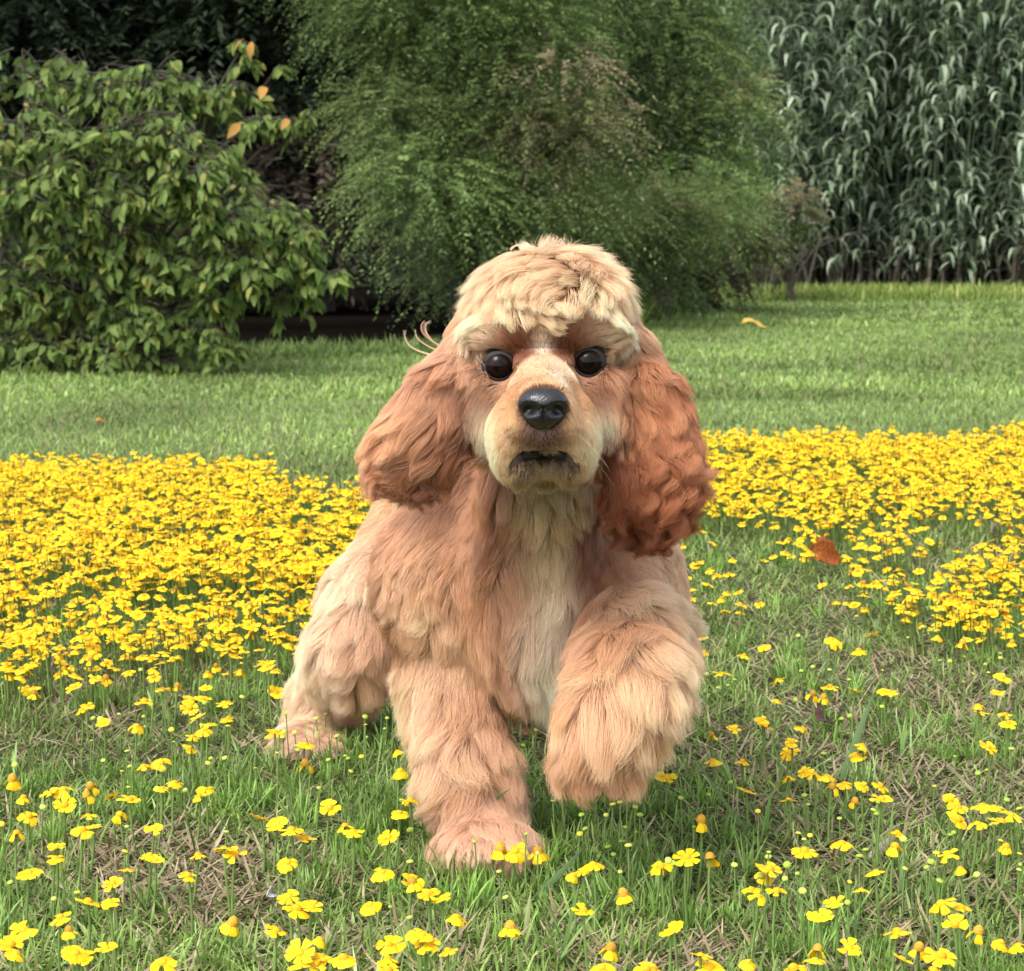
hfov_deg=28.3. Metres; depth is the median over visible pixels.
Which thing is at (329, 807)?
yellow flower
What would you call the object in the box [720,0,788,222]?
giant reed
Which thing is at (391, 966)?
yellow flower
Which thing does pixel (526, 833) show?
flower bud
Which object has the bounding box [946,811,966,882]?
yellow flower
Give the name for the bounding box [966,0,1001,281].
giant reed
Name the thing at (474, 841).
flower bud
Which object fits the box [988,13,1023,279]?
giant reed
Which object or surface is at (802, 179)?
giant reed
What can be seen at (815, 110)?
giant reed
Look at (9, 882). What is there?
flower bud
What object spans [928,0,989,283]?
giant reed
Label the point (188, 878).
yellow flower
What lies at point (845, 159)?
giant reed
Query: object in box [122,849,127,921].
flower bud
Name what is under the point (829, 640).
yellow flower
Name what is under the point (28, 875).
yellow flower
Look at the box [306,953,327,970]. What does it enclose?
yellow flower
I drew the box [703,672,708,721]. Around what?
flower bud
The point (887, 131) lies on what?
giant reed
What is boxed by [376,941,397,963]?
yellow flower
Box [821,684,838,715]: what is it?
yellow flower
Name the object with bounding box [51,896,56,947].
flower bud
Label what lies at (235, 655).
yellow flower
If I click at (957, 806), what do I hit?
yellow flower
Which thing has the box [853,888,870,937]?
yellow flower
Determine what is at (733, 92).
giant reed
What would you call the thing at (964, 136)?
giant reed
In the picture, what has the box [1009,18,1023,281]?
giant reed
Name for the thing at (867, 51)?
giant reed
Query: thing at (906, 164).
giant reed
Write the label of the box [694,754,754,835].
grass blade
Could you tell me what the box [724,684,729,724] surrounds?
flower bud
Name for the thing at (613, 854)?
flower bud
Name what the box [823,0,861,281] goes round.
giant reed
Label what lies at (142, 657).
yellow flower
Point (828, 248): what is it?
giant reed
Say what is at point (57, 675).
yellow flower
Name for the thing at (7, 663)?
yellow flower
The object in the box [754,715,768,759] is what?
yellow flower
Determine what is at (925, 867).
flower bud
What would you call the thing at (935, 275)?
giant reed
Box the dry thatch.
[0,510,1023,970]
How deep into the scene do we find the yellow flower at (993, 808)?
1.56 m
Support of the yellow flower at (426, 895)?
on the ground at (542, 743)
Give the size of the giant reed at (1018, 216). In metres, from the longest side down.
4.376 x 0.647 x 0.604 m
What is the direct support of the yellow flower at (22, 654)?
on the ground at (542, 743)
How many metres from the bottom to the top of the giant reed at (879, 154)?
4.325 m
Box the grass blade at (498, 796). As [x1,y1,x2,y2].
[493,788,510,799]
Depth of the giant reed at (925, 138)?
23.31 m
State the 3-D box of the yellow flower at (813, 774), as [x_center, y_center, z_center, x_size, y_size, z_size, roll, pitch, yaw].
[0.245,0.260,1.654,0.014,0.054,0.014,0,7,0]
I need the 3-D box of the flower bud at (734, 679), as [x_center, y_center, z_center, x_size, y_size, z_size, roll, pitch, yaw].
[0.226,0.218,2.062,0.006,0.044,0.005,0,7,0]
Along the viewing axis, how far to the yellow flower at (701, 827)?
1.50 m
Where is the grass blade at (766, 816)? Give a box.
[762,791,771,835]
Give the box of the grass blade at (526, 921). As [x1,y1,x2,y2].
[523,890,530,939]
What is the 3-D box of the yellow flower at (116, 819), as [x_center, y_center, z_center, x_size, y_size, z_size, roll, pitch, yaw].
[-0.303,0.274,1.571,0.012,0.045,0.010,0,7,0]
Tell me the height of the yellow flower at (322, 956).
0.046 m
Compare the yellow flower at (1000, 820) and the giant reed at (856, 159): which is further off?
the giant reed at (856, 159)
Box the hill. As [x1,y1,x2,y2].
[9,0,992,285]
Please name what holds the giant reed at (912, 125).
on the ground at (542, 743)
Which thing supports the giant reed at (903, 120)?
on the ground at (542, 743)
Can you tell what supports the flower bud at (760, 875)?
on the ground at (542, 743)
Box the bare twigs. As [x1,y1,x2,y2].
[718,206,880,299]
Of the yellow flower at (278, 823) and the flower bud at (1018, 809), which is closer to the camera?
the yellow flower at (278, 823)
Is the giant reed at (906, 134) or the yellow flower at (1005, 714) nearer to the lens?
the yellow flower at (1005, 714)
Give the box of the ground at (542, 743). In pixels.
[0,301,1023,970]
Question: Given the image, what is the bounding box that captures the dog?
[259,233,722,881]
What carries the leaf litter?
on the ground at (542, 743)
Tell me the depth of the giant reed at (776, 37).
22.00 m
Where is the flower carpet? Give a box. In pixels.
[0,419,1023,708]
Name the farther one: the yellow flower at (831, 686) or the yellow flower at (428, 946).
the yellow flower at (831, 686)
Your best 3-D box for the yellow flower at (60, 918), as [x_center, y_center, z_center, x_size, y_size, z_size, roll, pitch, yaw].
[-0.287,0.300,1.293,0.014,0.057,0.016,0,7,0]
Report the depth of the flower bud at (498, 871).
1.44 m
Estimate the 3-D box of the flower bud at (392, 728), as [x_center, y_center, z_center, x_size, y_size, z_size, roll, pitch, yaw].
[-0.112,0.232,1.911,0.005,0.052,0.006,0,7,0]
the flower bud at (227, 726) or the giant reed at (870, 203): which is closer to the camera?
the flower bud at (227, 726)
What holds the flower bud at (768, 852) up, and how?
on the ground at (542, 743)
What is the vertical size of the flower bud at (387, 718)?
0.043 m
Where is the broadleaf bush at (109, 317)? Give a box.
[0,39,353,378]
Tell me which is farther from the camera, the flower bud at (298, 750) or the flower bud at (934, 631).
the flower bud at (934, 631)
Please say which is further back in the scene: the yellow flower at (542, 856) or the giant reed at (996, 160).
the giant reed at (996, 160)
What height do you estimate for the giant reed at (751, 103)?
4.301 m
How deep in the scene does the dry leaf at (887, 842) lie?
1.59 m
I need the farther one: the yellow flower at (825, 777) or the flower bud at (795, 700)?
the flower bud at (795, 700)
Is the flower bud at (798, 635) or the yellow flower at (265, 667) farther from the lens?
the flower bud at (798, 635)
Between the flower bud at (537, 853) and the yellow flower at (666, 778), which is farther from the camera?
the yellow flower at (666, 778)
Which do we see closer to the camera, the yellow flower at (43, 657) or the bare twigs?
the yellow flower at (43, 657)
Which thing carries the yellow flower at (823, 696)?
on the ground at (542, 743)
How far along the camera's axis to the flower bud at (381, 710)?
1.92 m
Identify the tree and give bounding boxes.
[0,0,283,294]
[0,0,407,314]
[188,0,464,315]
[242,0,677,331]
[477,0,814,322]
[748,176,832,302]
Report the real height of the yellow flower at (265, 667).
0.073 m
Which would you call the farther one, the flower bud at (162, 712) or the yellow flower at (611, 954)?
the flower bud at (162, 712)
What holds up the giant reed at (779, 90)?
on the ground at (542, 743)
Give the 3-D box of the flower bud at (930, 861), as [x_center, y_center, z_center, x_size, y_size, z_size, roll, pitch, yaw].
[0.294,0.287,1.426,0.007,0.051,0.005,0,7,0]
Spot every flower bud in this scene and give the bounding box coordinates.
[0,821,4,869]
[7,880,12,935]
[11,762,17,799]
[18,786,23,829]
[39,804,46,855]
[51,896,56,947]
[60,866,67,911]
[74,890,80,944]
[86,834,92,886]
[90,739,92,781]
[91,716,95,766]
[97,716,103,745]
[101,758,105,791]
[117,713,120,756]
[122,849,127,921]
[124,749,129,775]
[124,825,128,886]
[127,765,131,790]
[138,668,142,707]
[141,715,144,748]
[153,787,158,830]
[159,769,164,813]
[161,694,162,730]
[168,727,174,760]
[172,741,177,776]
[182,788,188,829]
[191,751,196,791]
[199,723,204,772]
[202,701,206,720]
[205,761,210,816]
[208,756,212,800]
[222,755,226,789]
[224,830,228,870]
[226,725,230,767]
[239,695,244,738]
[244,629,247,668]
[254,767,259,825]
[275,752,279,805]
[278,729,281,758]
[280,735,284,768]
[282,729,286,765]
[284,711,289,762]
[292,730,296,763]
[295,748,301,778]
[314,716,318,733]
[316,786,320,835]
[326,758,330,798]
[334,734,338,765]
[343,755,347,786]
[346,757,350,788]
[348,769,353,800]
[359,754,364,793]
[362,714,367,763]
[363,724,367,778]
[363,736,367,775]
[380,709,383,740]
[382,727,386,772]
[385,716,388,758]
[388,905,393,935]
[392,705,393,753]
[406,827,413,856]
[406,859,413,901]
[406,915,413,959]
[472,840,477,883]
[496,870,501,910]
[502,895,508,921]
[524,832,528,897]
[533,728,537,779]
[535,851,541,903]
[550,800,555,836]
[577,831,582,879]
[579,812,584,854]
[582,826,587,863]
[603,813,608,861]
[605,844,610,864]
[609,802,615,850]
[610,852,615,888]
[617,800,622,856]
[618,839,624,869]
[618,870,621,927]
[623,825,627,865]
[624,843,631,892]
[626,799,628,849]
[632,804,637,845]
[636,812,643,858]
[665,857,671,911]
[671,860,675,914]
[678,796,682,848]
[689,826,695,889]
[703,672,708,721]
[706,793,710,835]
[715,686,720,717]
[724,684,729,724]
[726,780,732,816]
[731,678,736,716]
[731,862,737,924]
[755,809,760,863]
[757,873,764,925]
[766,851,770,913]
[782,876,787,943]
[783,861,790,910]
[792,698,797,738]
[794,871,799,939]
[795,831,800,887]
[796,634,799,664]
[797,887,806,960]
[799,669,803,708]
[801,793,806,833]
[801,837,806,902]
[805,803,810,844]
[807,833,812,884]
[810,665,814,689]
[820,751,825,804]
[827,668,831,705]
[837,817,841,856]
[839,717,844,750]
[844,899,850,936]
[845,678,851,713]
[845,880,852,928]
[847,714,852,747]
[855,854,863,917]
[862,848,868,892]
[870,808,875,866]
[874,811,879,859]
[879,705,884,751]
[899,836,906,874]
[902,866,907,917]
[906,636,909,676]
[920,625,923,664]
[923,865,928,927]
[925,859,934,920]
[930,628,934,663]
[930,911,933,948]
[932,785,936,831]
[933,630,936,658]
[933,851,939,900]
[936,659,941,694]
[936,878,943,919]
[940,914,942,937]
[942,795,946,830]
[947,833,952,872]
[948,659,951,694]
[951,830,955,876]
[953,755,956,788]
[961,681,965,723]
[971,672,974,705]
[973,871,979,922]
[974,771,980,821]
[982,633,985,669]
[983,663,986,706]
[985,769,987,798]
[986,823,992,873]
[987,671,989,716]
[996,839,1003,899]
[998,656,1002,690]
[1000,695,1004,720]
[1003,797,1009,830]
[1008,747,1014,801]
[1014,807,1022,853]
[1015,862,1021,907]
[1016,868,1021,912]
[1019,613,1023,655]
[1020,894,1023,942]
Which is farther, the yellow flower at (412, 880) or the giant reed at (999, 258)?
the giant reed at (999, 258)
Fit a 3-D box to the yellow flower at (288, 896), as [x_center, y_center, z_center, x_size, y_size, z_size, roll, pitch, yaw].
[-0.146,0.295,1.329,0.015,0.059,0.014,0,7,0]
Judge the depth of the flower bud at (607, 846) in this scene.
1.50 m
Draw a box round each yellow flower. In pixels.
[0,664,13,720]
[0,670,8,718]
[0,934,23,970]
[1,662,10,706]
[2,673,14,710]
[4,668,14,705]
[4,773,20,842]
[4,948,24,970]
[8,665,14,705]
[9,830,24,904]
[9,920,37,970]
[11,658,22,701]
[12,654,21,701]
[14,676,25,726]
[15,663,29,708]
[16,794,29,848]
[16,868,43,945]
[17,811,37,863]
[18,653,30,686]
[18,685,31,721]
[23,670,33,707]
[26,664,33,683]
[26,686,40,728]
[27,689,40,729]
[28,661,39,704]
[32,653,47,699]
[33,644,42,701]
[37,646,51,708]
[39,787,56,836]
[46,855,64,920]
[47,843,64,913]
[49,911,70,970]
[52,651,64,707]
[53,672,63,707]
[53,786,74,821]
[53,797,76,842]
[59,666,69,711]
[60,925,77,970]
[61,945,89,970]
[65,682,81,722]
[67,665,77,704]
[67,673,83,715]
[70,649,80,698]
[70,826,93,895]
[70,950,94,970]
[75,897,99,967]
[76,708,87,746]
[79,651,92,700]
[80,702,94,743]
[80,813,96,860]
[82,790,94,858]
[84,666,101,710]
[85,781,99,812]
[86,656,92,711]
[86,824,100,879]
[89,674,101,710]
[94,942,117,970]
[96,679,108,730]
[96,718,109,757]
[101,876,123,956]
[101,898,119,970]
[102,674,112,716]
[104,792,118,844]
[107,667,120,702]
[112,811,127,854]
[117,795,140,854]
[118,868,136,920]
[121,670,135,714]
[128,723,143,767]
[134,698,152,756]
[135,655,147,697]
[135,764,151,818]
[140,852,157,905]
[144,823,162,880]
[145,856,164,912]
[147,667,156,705]
[147,672,160,736]
[150,956,176,970]
[151,758,171,810]
[155,687,170,738]
[155,786,169,851]
[157,651,170,701]
[166,780,183,837]
[170,644,181,704]
[172,682,183,732]
[173,655,183,708]
[178,871,195,946]
[180,699,198,744]
[182,695,200,734]
[182,744,195,794]
[185,734,199,791]
[189,852,206,903]
[190,712,205,746]
[193,793,206,849]
[194,696,211,722]
[195,728,212,772]
[195,786,214,838]
[199,685,211,722]
[200,723,216,760]
[202,671,212,719]
[211,643,224,691]
[211,663,221,713]
[213,846,234,915]
[215,701,232,754]
[220,715,232,755]
[220,916,238,970]
[222,673,232,722]
[222,846,246,915]
[223,648,236,700]
[229,653,242,705]
[230,644,241,704]
[233,669,245,718]
[250,813,269,871]
[253,663,260,703]
[258,660,268,706]
[258,665,271,724]
[260,660,275,728]
[264,733,281,756]
[265,924,285,970]
[266,729,285,787]
[266,816,288,878]
[267,685,284,721]
[270,668,280,701]
[277,857,297,888]
[277,889,299,970]
[278,826,303,881]
[282,901,309,970]
[284,938,314,970]
[287,959,312,970]
[293,834,317,879]
[295,742,314,771]
[297,759,313,783]
[301,900,322,970]
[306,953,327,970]
[311,936,325,952]
[311,953,331,960]
[319,799,340,855]
[327,953,355,970]
[332,953,355,970]
[337,823,353,879]
[342,829,364,900]
[360,901,381,961]
[371,867,394,930]
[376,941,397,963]
[376,955,398,965]
[376,961,398,970]
[377,829,398,895]
[377,935,406,956]
[382,837,395,889]
[391,810,407,867]
[391,810,407,871]
[392,750,403,784]
[392,768,408,829]
[401,799,418,860]
[401,873,424,926]
[402,797,417,852]
[405,928,428,970]
[406,876,422,927]
[410,932,432,970]
[414,938,440,970]
[417,891,436,954]
[419,942,430,970]
[422,888,439,944]
[433,892,450,962]
[439,947,457,970]
[446,913,467,970]
[490,841,508,882]
[498,920,522,970]
[504,842,526,892]
[527,845,550,882]
[565,872,577,943]
[571,903,594,970]
[575,868,591,924]
[582,861,604,933]
[590,963,615,970]
[598,941,618,963]
[616,887,632,961]
[633,962,655,970]
[650,861,672,926]
[651,864,665,909]
[654,771,677,829]
[659,920,682,970]
[664,921,682,970]
[672,848,699,926]
[680,857,693,901]
[690,952,712,969]
[694,814,707,888]
[695,960,724,970]
[701,650,708,689]
[704,758,722,798]
[705,852,719,927]
[707,731,717,784]
[713,671,731,720]
[726,725,741,769]
[734,759,748,798]
[737,653,748,694]
[737,787,755,840]
[738,959,755,970]
[741,886,760,927]
[747,892,765,951]
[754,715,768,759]
[754,871,772,926]
[755,861,782,933]
[757,722,772,779]
[758,644,770,683]
[765,887,786,961]
[770,678,783,728]
[770,699,781,754]
[779,797,795,844]
[780,747,799,789]
[781,776,796,829]
[784,963,806,970]
[785,738,798,793]
[791,846,818,910]
[793,726,809,779]
[798,766,814,821]
[802,957,825,970]
[805,690,817,742]
[805,772,819,830]
[806,908,833,970]
[808,943,825,970]
[817,693,828,732]
[817,774,836,838]
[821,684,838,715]
[823,637,836,670]
[823,782,838,845]
[823,895,844,968]
[830,640,842,683]
[830,840,853,890]
[836,781,851,826]
[837,937,860,970]
[847,687,862,741]
[848,752,866,799]
[848,797,860,850]
[851,648,866,691]
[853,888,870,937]
[854,743,866,796]
[854,781,868,841]
[863,631,879,671]
[865,869,884,935]
[869,794,892,867]
[872,782,888,837]
[876,688,893,730]
[883,927,911,970]
[886,842,903,909]
[888,830,903,873]
[889,690,899,731]
[893,953,912,970]
[908,941,927,970]
[923,947,956,970]
[926,966,940,970]
[929,897,956,969]
[930,635,942,670]
[935,848,959,898]
[942,793,958,844]
[942,913,968,970]
[946,802,968,861]
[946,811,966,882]
[952,903,971,970]
[954,866,966,912]
[955,638,968,691]
[966,925,983,970]
[967,821,987,884]
[970,803,989,847]
[972,703,985,760]
[974,710,989,753]
[979,740,996,802]
[985,805,1003,861]
[988,817,1011,883]
[990,689,1004,730]
[991,939,1007,970]
[993,673,1010,718]
[997,712,1011,747]
[998,720,1016,757]
[998,843,1011,906]
[999,810,1021,868]
[1006,639,1016,688]
[1008,942,1023,970]
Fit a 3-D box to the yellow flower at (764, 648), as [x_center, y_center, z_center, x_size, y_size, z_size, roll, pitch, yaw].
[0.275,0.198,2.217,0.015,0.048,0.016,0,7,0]
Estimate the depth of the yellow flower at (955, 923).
1.28 m
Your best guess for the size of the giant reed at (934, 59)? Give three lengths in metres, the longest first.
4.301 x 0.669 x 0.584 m
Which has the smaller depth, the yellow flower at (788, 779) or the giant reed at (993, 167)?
the yellow flower at (788, 779)
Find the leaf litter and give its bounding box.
[1,286,988,360]
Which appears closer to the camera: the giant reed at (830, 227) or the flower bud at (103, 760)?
the flower bud at (103, 760)
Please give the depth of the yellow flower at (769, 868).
1.41 m
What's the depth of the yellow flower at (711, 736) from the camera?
1.77 m
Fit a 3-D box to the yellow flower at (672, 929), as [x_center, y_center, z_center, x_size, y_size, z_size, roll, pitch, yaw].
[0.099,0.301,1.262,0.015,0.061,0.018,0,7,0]
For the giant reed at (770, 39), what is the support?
on the ground at (542, 743)
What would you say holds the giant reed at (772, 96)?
on the ground at (542, 743)
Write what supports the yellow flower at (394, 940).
on the ground at (542, 743)
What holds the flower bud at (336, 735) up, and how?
on the ground at (542, 743)
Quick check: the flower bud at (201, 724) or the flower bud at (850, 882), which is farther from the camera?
the flower bud at (201, 724)
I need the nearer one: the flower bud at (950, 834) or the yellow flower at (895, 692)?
the flower bud at (950, 834)
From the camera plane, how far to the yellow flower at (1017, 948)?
1.24 m
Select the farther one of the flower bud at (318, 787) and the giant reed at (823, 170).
the giant reed at (823, 170)
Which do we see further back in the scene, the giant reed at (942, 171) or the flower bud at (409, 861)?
the giant reed at (942, 171)
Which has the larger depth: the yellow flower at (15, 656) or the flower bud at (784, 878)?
the yellow flower at (15, 656)
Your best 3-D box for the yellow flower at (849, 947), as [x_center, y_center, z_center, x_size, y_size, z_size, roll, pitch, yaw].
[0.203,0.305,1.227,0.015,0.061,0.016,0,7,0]
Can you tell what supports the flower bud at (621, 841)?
on the ground at (542, 743)
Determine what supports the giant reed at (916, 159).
on the ground at (542, 743)
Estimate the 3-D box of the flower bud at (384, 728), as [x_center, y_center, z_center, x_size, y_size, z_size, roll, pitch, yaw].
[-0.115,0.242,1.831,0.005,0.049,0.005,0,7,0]
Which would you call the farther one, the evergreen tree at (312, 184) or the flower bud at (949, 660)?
the evergreen tree at (312, 184)
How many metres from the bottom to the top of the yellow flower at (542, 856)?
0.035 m
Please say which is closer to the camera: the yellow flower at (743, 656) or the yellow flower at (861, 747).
the yellow flower at (861, 747)
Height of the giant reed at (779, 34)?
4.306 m
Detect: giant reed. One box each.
[669,3,697,167]
[676,0,731,205]
[679,0,761,270]
[680,0,707,197]
[692,1,728,261]
[693,0,733,206]
[696,2,735,270]
[701,3,744,215]
[707,0,734,202]
[709,0,753,266]
[714,0,772,205]
[716,0,793,285]
[716,1,765,284]
[717,1,750,265]
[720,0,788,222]
[721,0,772,239]
[724,0,758,230]
[725,0,826,220]
[726,0,817,283]
[733,0,771,267]
[736,0,779,284]
[738,0,788,277]
[741,0,804,290]
[742,1,791,282]
[747,13,787,283]
[748,0,802,270]
[750,0,850,244]
[752,0,800,284]
[753,2,802,194]
[754,0,795,280]
[755,0,802,219]
[757,0,795,281]
[758,0,800,197]
[758,1,807,230]
[758,20,804,283]
[759,12,805,284]
[760,0,808,284]
[760,0,838,285]
[761,0,837,286]
[764,0,813,282]
[765,0,820,285]
[769,0,822,275]
[769,0,826,257]
[776,0,818,277]
[776,0,845,284]
[780,0,852,284]
[780,2,813,282]
[783,0,837,284]
[783,3,824,268]
[785,0,829,276]
[786,1,836,285]
[787,0,879,284]
[790,0,829,288]
[795,0,841,285]
[796,1,837,273]
[797,0,856,283]
[798,0,854,284]
[799,0,905,283]
[799,7,842,287]
[802,7,830,284]
[802,7,842,287]
[803,5,852,285]
[814,0,895,283]
[816,0,872,286]
[816,1,864,282]
[819,0,870,284]
[820,0,876,283]
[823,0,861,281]
[823,0,882,284]
[823,5,861,282]
[823,15,876,282]
[824,0,872,282]
[824,14,871,276]
[826,0,878,285]
[827,0,881,282]
[833,0,887,286]
[836,0,893,278]
[840,0,907,285]
[842,0,900,283]
[843,0,917,283]
[844,1,897,286]
[846,0,912,282]
[849,6,905,282]
[849,11,895,279]
[850,0,893,284]
[850,2,886,271]
[850,8,898,283]
[851,7,892,264]
[851,9,897,265]
[853,0,911,287]
[857,0,905,280]
[857,14,899,283]
[863,8,902,285]
[863,18,900,286]
[865,0,911,284]
[870,0,922,282]
[871,0,923,283]
[871,1,933,284]
[871,4,920,277]
[875,0,939,285]
[875,35,904,272]
[877,0,927,274]
[877,12,919,283]
[878,42,919,261]
[879,0,925,280]
[879,0,938,287]
[880,0,962,282]
[883,0,981,286]
[883,1,921,282]
[885,0,934,283]
[885,0,940,283]
[886,0,932,260]
[886,0,938,284]
[887,0,935,281]
[887,0,961,284]
[887,13,925,277]
[888,0,922,268]
[893,0,953,280]
[894,0,952,286]
[897,0,965,286]
[897,5,943,260]
[899,0,969,286]
[900,12,956,260]
[901,16,943,275]
[904,0,951,278]
[905,1,957,282]
[909,0,971,285]
[909,4,949,286]
[915,3,956,285]
[916,0,968,281]
[916,1,966,282]
[918,0,976,282]
[918,0,991,283]
[919,0,978,285]
[920,34,970,282]
[925,34,966,279]
[926,0,1010,284]
[927,0,980,284]
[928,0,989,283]
[929,7,979,284]
[931,0,968,267]
[931,0,1008,285]
[931,0,1020,286]
[935,6,988,273]
[937,1,976,284]
[938,0,996,283]
[939,0,976,282]
[940,2,982,282]
[942,1,1002,284]
[945,0,1016,284]
[949,0,1023,285]
[950,0,1023,281]
[950,4,986,280]
[954,1,1020,284]
[955,1,1005,284]
[964,144,1021,283]
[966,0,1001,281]
[966,0,1015,288]
[967,0,1010,282]
[968,0,1023,283]
[974,1,1019,287]
[977,8,1018,283]
[978,0,1023,271]
[980,5,1015,283]
[982,4,1018,281]
[985,0,1020,284]
[985,7,1021,279]
[988,3,1023,282]
[988,6,1020,280]
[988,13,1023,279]
[988,21,1023,286]
[989,4,1020,286]
[989,5,1023,283]
[990,15,1023,286]
[992,0,1023,280]
[993,0,1023,257]
[994,3,1023,282]
[995,0,1023,164]
[995,78,1023,283]
[997,47,1023,288]
[999,29,1023,285]
[1001,6,1023,285]
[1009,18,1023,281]
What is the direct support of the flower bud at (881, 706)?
on the ground at (542, 743)
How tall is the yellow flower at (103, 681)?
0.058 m
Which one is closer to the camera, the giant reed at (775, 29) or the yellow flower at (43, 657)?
the yellow flower at (43, 657)
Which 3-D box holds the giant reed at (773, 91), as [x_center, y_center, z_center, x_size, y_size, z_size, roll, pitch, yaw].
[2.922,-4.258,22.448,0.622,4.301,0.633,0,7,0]
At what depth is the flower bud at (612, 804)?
1.60 m
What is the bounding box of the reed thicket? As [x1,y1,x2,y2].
[645,0,1020,288]
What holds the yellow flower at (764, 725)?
on the ground at (542, 743)
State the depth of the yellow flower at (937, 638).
2.28 m
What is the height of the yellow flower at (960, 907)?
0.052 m
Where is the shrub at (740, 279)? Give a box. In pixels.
[623,201,804,313]
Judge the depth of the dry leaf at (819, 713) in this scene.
1.98 m
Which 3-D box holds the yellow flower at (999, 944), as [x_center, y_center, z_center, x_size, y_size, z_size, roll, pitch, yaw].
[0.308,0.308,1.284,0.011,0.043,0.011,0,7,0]
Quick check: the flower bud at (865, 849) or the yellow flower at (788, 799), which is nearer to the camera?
the flower bud at (865, 849)
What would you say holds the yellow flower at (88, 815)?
on the ground at (542, 743)
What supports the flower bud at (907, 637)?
on the ground at (542, 743)
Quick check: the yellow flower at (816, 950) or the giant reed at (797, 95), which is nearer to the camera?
the yellow flower at (816, 950)
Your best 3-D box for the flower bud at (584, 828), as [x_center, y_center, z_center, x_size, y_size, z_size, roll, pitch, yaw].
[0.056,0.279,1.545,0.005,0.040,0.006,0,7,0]
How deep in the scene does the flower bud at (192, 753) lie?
1.76 m
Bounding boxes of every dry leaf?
[266,885,277,896]
[741,318,767,328]
[807,534,840,565]
[815,707,830,723]
[868,835,895,858]
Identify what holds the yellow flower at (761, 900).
on the ground at (542, 743)
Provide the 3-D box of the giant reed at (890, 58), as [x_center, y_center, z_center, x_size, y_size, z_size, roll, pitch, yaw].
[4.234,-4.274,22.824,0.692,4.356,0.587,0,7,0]
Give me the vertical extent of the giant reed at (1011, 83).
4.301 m
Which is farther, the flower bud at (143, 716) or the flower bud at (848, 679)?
the flower bud at (848, 679)
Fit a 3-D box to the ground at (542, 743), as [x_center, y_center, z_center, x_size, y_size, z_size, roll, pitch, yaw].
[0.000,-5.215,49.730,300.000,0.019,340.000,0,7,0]
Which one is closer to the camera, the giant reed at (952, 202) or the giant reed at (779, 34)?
the giant reed at (779, 34)
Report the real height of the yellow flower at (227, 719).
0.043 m
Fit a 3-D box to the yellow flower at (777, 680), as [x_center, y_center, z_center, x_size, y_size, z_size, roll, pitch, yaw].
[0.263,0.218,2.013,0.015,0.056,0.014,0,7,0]
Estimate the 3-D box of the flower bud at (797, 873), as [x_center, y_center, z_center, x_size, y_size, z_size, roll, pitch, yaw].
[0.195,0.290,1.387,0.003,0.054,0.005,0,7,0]
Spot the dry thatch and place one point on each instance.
(242, 892)
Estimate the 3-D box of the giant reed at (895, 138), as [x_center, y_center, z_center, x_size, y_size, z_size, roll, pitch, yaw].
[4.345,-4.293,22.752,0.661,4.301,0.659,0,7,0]
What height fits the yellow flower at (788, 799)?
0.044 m
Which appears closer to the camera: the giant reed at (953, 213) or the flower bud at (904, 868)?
the flower bud at (904, 868)
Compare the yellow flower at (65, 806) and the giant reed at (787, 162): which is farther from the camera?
the giant reed at (787, 162)
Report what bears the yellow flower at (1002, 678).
on the ground at (542, 743)
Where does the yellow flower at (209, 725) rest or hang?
on the ground at (542, 743)
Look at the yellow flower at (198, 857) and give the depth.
1.47 m
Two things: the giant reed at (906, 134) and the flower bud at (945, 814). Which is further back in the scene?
the giant reed at (906, 134)
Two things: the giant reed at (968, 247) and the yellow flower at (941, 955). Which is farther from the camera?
the giant reed at (968, 247)
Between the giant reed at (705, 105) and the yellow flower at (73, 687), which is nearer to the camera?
the yellow flower at (73, 687)
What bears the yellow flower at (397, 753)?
on the ground at (542, 743)
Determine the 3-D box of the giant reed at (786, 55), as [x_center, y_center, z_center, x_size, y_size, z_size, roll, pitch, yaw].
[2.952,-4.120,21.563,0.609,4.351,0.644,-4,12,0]
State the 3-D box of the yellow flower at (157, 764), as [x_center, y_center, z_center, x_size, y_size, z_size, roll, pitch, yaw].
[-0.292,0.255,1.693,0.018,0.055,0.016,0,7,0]
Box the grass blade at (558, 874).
[532,844,586,900]
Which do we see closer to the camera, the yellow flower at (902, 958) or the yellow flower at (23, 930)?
the yellow flower at (902, 958)
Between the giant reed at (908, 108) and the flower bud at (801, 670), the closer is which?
the flower bud at (801, 670)
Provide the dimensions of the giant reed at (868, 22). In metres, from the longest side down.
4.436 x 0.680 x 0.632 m
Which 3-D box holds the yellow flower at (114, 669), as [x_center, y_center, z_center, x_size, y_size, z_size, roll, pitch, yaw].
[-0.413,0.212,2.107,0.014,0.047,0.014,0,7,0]
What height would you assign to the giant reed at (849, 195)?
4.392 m
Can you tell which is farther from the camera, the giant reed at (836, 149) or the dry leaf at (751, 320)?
the giant reed at (836, 149)
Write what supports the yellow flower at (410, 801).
on the ground at (542, 743)
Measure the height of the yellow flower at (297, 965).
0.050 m
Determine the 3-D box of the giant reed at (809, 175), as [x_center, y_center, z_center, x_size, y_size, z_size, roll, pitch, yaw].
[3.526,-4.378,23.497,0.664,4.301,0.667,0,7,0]
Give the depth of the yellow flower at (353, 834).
1.48 m
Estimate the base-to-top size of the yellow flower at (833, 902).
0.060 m
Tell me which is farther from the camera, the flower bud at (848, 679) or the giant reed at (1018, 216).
the giant reed at (1018, 216)
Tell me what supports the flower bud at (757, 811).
on the ground at (542, 743)
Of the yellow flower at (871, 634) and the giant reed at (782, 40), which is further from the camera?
the giant reed at (782, 40)
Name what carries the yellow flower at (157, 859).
on the ground at (542, 743)
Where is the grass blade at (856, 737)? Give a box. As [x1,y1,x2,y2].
[839,692,873,781]

